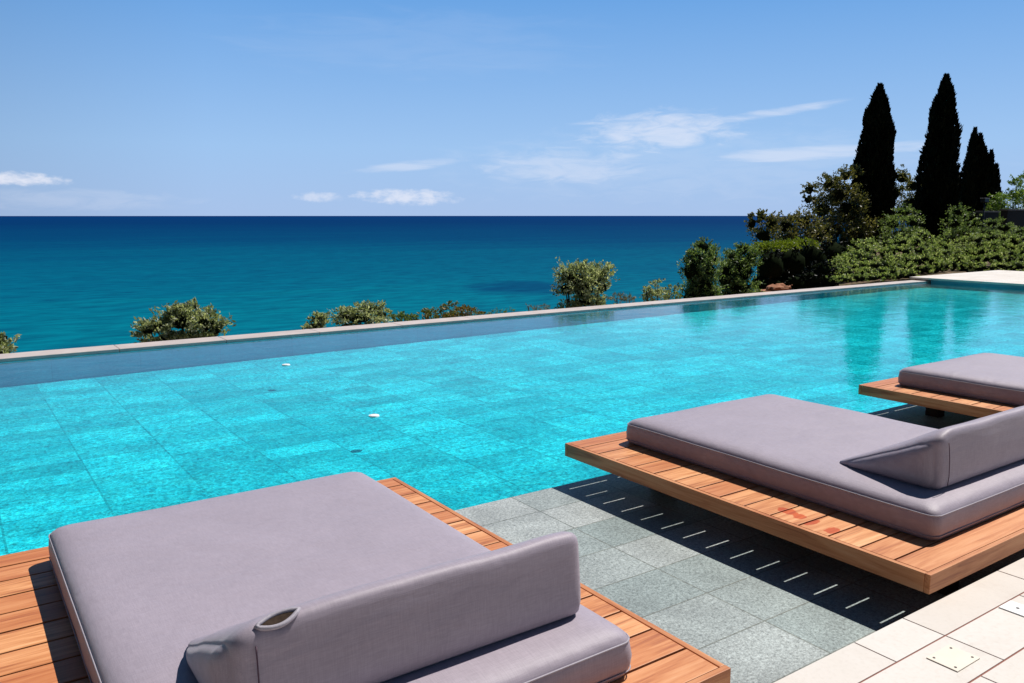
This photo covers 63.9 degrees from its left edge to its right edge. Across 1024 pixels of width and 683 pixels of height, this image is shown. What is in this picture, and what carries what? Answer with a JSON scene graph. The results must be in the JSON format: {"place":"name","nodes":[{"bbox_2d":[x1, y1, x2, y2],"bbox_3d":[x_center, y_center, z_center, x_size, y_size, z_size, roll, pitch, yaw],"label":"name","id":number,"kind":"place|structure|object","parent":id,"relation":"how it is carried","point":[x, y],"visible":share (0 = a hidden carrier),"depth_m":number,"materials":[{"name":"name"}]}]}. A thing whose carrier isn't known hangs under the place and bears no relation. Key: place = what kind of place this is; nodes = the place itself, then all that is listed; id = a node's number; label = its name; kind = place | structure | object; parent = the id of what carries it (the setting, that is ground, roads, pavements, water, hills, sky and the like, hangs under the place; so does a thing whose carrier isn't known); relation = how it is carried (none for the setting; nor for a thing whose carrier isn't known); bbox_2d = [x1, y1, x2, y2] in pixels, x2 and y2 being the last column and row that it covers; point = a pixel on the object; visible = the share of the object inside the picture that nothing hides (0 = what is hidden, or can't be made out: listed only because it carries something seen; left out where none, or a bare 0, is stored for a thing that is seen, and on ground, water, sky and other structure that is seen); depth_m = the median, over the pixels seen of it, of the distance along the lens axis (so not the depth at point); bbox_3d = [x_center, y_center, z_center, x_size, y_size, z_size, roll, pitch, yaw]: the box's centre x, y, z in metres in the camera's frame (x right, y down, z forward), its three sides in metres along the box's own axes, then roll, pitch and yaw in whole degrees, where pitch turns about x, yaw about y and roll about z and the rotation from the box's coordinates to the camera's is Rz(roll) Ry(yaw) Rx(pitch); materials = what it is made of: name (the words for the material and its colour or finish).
{"place":"outdoors","nodes":[
{"label":"outdoors","id":0,"kind":"place"},
{"bbox_2d":[368,414,379,417],"bbox_3d":[-1.069,0.574,6.359,0.088,0.016,0.088,-6,11,-34],"label":"pool light","id":1,"kind":"object","parent":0,"point":[373,416],"visible":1,"depth_m":6.33,"materials":[{"name":"white plastic"}]},
{"bbox_2d":[0,216,905,352],"bbox_3d":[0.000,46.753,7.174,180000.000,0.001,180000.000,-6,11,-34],"label":"sea","id":2,"kind":"structure","parent":0,"point":[66,282],"depth_m":818.62,"materials":[{"name":"blue liquid"}]},
{"bbox_2d":[0,289,1023,555],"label":"pool floor","id":3,"kind":"structure","parent":0,"point":[466,421],"depth_m":7.86,"materials":[{"name":"tile"}]},
{"bbox_2d":[0,280,1023,386],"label":"pool wall","id":4,"kind":"structure","parent":0,"point":[17,373],"depth_m":10.38,"materials":[{"name":"tile"}]},
{"bbox_2d":[0,280,930,362],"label":"pool coping","id":5,"kind":"object","parent":4,"relation":"on","point":[49,354],"visible":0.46,"depth_m":11.26,"materials":[{"name":"stone"}]},
{"bbox_2d":[0,0,1023,215],"label":"sky","id":6,"kind":"structure","parent":0,"point":[108,107],"materials":[{"name":"blue"}]},
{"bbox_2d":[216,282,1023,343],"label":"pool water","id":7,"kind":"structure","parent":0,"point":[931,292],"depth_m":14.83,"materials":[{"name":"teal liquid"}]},
{"bbox_2d":[455,404,1023,682],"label":"pool shelf","id":8,"kind":"object","parent":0,"point":[746,603],"visible":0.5,"depth_m":3.52,"materials":[{"name":"tile"}]},
{"bbox_2d":[0,477,730,682],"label":"daybed platform","id":9,"kind":"structure","parent":8,"relation":"on","point":[38,643],"depth_m":2.60,"materials":[{"name":"brown wood"}]},
{"bbox_2d":[48,472,631,682],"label":"mattress","id":10,"kind":"object","parent":9,"relation":"on","point":[148,596],"visible":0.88,"depth_m":2.69,"materials":[{"name":"fabric"}]},
{"bbox_2d":[186,531,580,682],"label":"wedge cushion","id":11,"kind":"object","parent":10,"relation":"on","point":[383,630],"visible":1,"depth_m":2.05,"materials":[{"name":"fabric"}]},
{"bbox_2d":[565,431,1023,594],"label":"daybed platform","id":12,"kind":"structure","parent":8,"relation":"on","point":[944,566],"depth_m":3.52,"materials":[{"name":"brown wood"}]},
{"bbox_2d":[626,394,1023,540],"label":"mattress","id":13,"kind":"object","parent":12,"relation":"on","point":[800,449],"visible":0.9,"depth_m":4.07,"materials":[{"name":"fabric"}]},
{"bbox_2d":[840,406,1023,488],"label":"wedge cushion","id":14,"kind":"object","parent":13,"relation":"on","point":[945,457],"visible":1,"depth_m":3.60,"materials":[{"name":"fabric"}]},
{"bbox_2d":[858,377,1019,417],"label":"daybed platform","id":15,"kind":"structure","parent":8,"relation":"on","point":[936,404],"depth_m":6.00,"materials":[{"name":"brown wood"}]},
{"bbox_2d":[898,353,1023,405],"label":"mattress","id":16,"kind":"object","parent":15,"relation":"on","point":[994,377],"visible":1,"depth_m":6.10,"materials":[{"name":"fabric"}]},
{"bbox_2d":[821,245,1008,285],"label":"hillside","id":17,"kind":"structure","parent":0,"point":[949,271],"depth_m":21.74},
{"bbox_2d":[0,331,21,353],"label":"shrub","id":18,"kind":"object","parent":17,"relation":"on","point":[5,346],"visible":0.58,"depth_m":10.44,"materials":[{"name":"green plant"}]},
{"bbox_2d":[130,298,236,342],"bbox_3d":[-4.764,0.459,11.964,1.443,2.210,0.829,-6,11,-34],"label":"shrub","id":19,"kind":"object","parent":17,"relation":"on","point":[185,316],"visible":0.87,"depth_m":11.76,"materials":[{"name":"green plant"}]},
{"bbox_2d":[300,310,329,329],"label":"shrub","id":20,"kind":"object","parent":17,"relation":"on","point":[318,320],"visible":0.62,"depth_m":13.20,"materials":[{"name":"green plant"}]},
{"bbox_2d":[323,300,395,326],"bbox_3d":[-2.529,0.357,13.709,1.114,2.103,1.110,0,9,3],"label":"shrub","id":21,"kind":"object","parent":17,"relation":"on","point":[351,316],"visible":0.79,"depth_m":13.53,"materials":[{"name":"green plant"}]},
{"bbox_2d":[388,311,418,321],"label":"shrub","id":22,"kind":"object","parent":17,"relation":"on","point":[404,316],"visible":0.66,"depth_m":14.00,"materials":[{"name":"green plant"}]},
{"bbox_2d":[417,300,491,319],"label":"flowering plant","id":23,"kind":"object","parent":17,"relation":"on","point":[428,312],"visible":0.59,"depth_m":14.38,"materials":[{"name":"green plant"}]},
{"bbox_2d":[488,306,514,313],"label":"grass tuft","id":24,"kind":"object","parent":17,"relation":"on","point":[505,311],"visible":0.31,"depth_m":14.98,"materials":[{"name":"green plant"}]},
{"bbox_2d":[526,303,550,310],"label":"grass tuft","id":25,"kind":"object","parent":17,"relation":"on","point":[534,308],"visible":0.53,"depth_m":15.37,"materials":[{"name":"green plant"}]},
{"bbox_2d":[551,257,619,308],"bbox_3d":[1.438,-0.358,16.748,1.655,2.767,1.069,-6,11,-34],"label":"shrub","id":26,"kind":"object","parent":17,"relation":"on","point":[584,283],"visible":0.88,"depth_m":16.43,"materials":[{"name":"green plant"}]},
{"bbox_2d":[604,292,635,303],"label":"grass tuft","id":27,"kind":"object","parent":17,"relation":"on","point":[621,298],"visible":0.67,"depth_m":16.70,"materials":[{"name":"green plant"}]},
{"bbox_2d":[639,278,681,301],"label":"shrub","id":28,"kind":"object","parent":17,"relation":"on","point":[658,292],"visible":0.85,"depth_m":17.63,"materials":[{"name":"green plant"}]},
{"bbox_2d":[671,290,682,299],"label":"grass tuft","id":29,"kind":"object","parent":17,"relation":"on","point":[677,297],"visible":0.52,"depth_m":17.44,"materials":[{"name":"green plant"}]},
{"bbox_2d":[676,236,728,298],"bbox_3d":[4.325,-0.808,18.937,1.473,3.225,0.961,-6,11,-34],"label":"shrub","id":30,"kind":"object","parent":17,"relation":"on","point":[700,271],"visible":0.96,"depth_m":18.66,"materials":[{"name":"green plant"}]},
{"bbox_2d":[713,241,765,294],"bbox_3d":[5.548,-0.842,20.257,1.352,3.249,1.422,2,9,16],"label":"shrub","id":31,"kind":"object","parent":17,"relation":"on","point":[737,269],"visible":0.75,"depth_m":19.96,"materials":[{"name":"green plant"}]},
{"bbox_2d":[760,283,791,291],"bbox_3d":[7.175,-0.993,21.382,1.800,1.068,0.823,-6,11,-34],"label":"earth mound","id":32,"kind":"object","parent":17,"relation":"on","point":[777,287],"visible":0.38,"depth_m":20.89,"materials":[{"name":"brown soil"}]},
{"bbox_2d":[749,236,820,253],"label":"hedge","id":33,"kind":"object","parent":17,"relation":"on","point":[786,245],"visible":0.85,"depth_m":26.28,"materials":[{"name":"green plant"}]},
{"bbox_2d":[744,203,833,256],"bbox_3d":[11.630,-3.184,34.782,5.411,5.347,2.139,-6,11,-34],"label":"broadleaf tree","id":34,"kind":"object","parent":17,"relation":"on","point":[786,229],"visible":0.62,"depth_m":34.21,"materials":[{"name":"green plant"}]},
{"bbox_2d":[751,230,856,289],"bbox_3d":[8.318,-2.081,23.265,4.344,2.181,2.477,-2,9,-14],"label":"shrub","id":35,"kind":"object","parent":17,"relation":"on","point":[779,266],"visible":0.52,"depth_m":22.54,"materials":[{"name":"green plant"}]},
{"bbox_2d":[786,258,840,289],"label":"shrub","id":36,"kind":"object","parent":17,"relation":"on","point":[815,275],"visible":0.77,"depth_m":19.46,"materials":[{"name":"green plant"}]},
{"bbox_2d":[800,163,884,247],"bbox_3d":[15.019,-5.896,37.996,5.259,4.750,2.611,-6,11,-34],"label":"broadleaf tree","id":37,"kind":"object","parent":17,"relation":"on","point":[843,213],"visible":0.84,"depth_m":37.61,"materials":[{"name":"green plant"}]},
{"bbox_2d":[850,83,898,244],"bbox_3d":[17.688,-8.372,39.995,2.363,8.254,2.359,-6,11,-34],"label":"cypress tree","id":38,"kind":"object","parent":17,"relation":"on","point":[874,158],"visible":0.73,"depth_m":39.40,"materials":[{"name":"green plant"}]},
{"bbox_2d":[876,201,934,241],"bbox_3d":[17.530,-5.170,36.710,3.093,2.222,2.166,-2,9,-12],"label":"shrub","id":39,"kind":"object","parent":17,"relation":"on","point":[911,222],"visible":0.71,"depth_m":36.52,"materials":[{"name":"green plant"}]},
{"bbox_2d":[893,164,921,230],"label":"broadleaf tree","id":40,"kind":"object","parent":17,"relation":"on","point":[902,177],"visible":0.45,"depth_m":47.77,"materials":[{"name":"green plant"}]},
{"bbox_2d":[825,229,1023,282],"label":"hedge","id":41,"kind":"object","parent":17,"relation":"on","point":[972,254],"visible":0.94,"depth_m":23.29,"materials":[{"name":"green plant"}]},
{"bbox_2d":[907,73,963,241],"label":"cypress tree","id":42,"kind":"object","parent":17,"relation":"on","point":[939,179],"visible":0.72,"depth_m":42.77,"materials":[{"name":"green plant"}]},
{"bbox_2d":[938,202,989,243],"bbox_3d":[22.067,-5.517,39.857,3.239,2.508,2.323,0,9,-2],"label":"shrub","id":43,"kind":"object","parent":17,"relation":"on","point":[957,233],"visible":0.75,"depth_m":39.37,"materials":[{"name":"green plant"}]},
{"bbox_2d":[956,126,1003,238],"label":"cypress tree","id":44,"kind":"object","parent":17,"relation":"on","point":[980,174],"visible":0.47,"depth_m":50.03,"materials":[{"name":"green plant"}]},
{"bbox_2d":[981,198,988,231],"bbox_3d":[22.365,-5.586,39.002,0.450,2.420,0.240,-6,11,-34],"label":"garden lamp","id":45,"kind":"object","parent":17,"relation":"on","point":[984,200],"visible":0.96,"depth_m":38.84,"materials":[{"name":"black metal"}]},
{"bbox_2d":[975,211,999,234],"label":"garden wall","id":46,"kind":"structure","parent":17,"relation":"on","point":[992,215],"depth_m":40.59,"materials":[{"name":"concrete"}]},
{"bbox_2d":[971,216,1023,245],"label":"shrub","id":47,"kind":"object","parent":17,"relation":"on","point":[1002,227],"visible":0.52,"depth_m":34.47,"materials":[{"name":"green plant"}]},
{"bbox_2d":[985,171,1023,228],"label":"broadleaf tree","id":48,"kind":"object","parent":17,"relation":"on","point":[1017,197],"visible":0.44,"depth_m":43.99,"materials":[{"name":"green plant"}]},
{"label":"far deck base","id":49,"kind":"structure","parent":17,"relation":"on","visible":0},
{"bbox_2d":[909,270,1023,285],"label":"deck","id":50,"kind":"structure","parent":49,"relation":"on","point":[1006,277],"depth_m":19.23,"materials":[{"name":"stone"}]},
{"bbox_2d":[860,592,1023,682],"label":"deck base","id":51,"kind":"object","parent":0,"point":[953,639],"depth_m":2.65,"materials":[{"name":"tile"}]},
{"bbox_2d":[774,558,1023,682],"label":"stone deck","id":52,"kind":"structure","parent":51,"relation":"on","point":[997,634],"depth_m":2.71,"materials":[{"name":"stone"}]},
{"bbox_2d":[926,645,979,671],"bbox_3d":[1.410,1.010,2.624,0.140,0.004,0.100,-6,11,-34],"label":"cover plate","id":53,"kind":"object","parent":52,"relation":"on","point":[953,658],"visible":1,"depth_m":2.62,"materials":[{"name":"metal"}]},
{"bbox_2d":[999,600,1023,616],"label":"floor cap","id":54,"kind":"object","parent":52,"relation":"on","point":[1014,607],"visible":1,"depth_m":2.96,"materials":[{"name":"white plastic"}]},
{"bbox_2d":[1000,209,1023,237],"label":"garden wall","id":55,"kind":"structure","parent":0,"point":[1015,216],"depth_m":37.73,"materials":[{"name":"concrete"}]}
]}

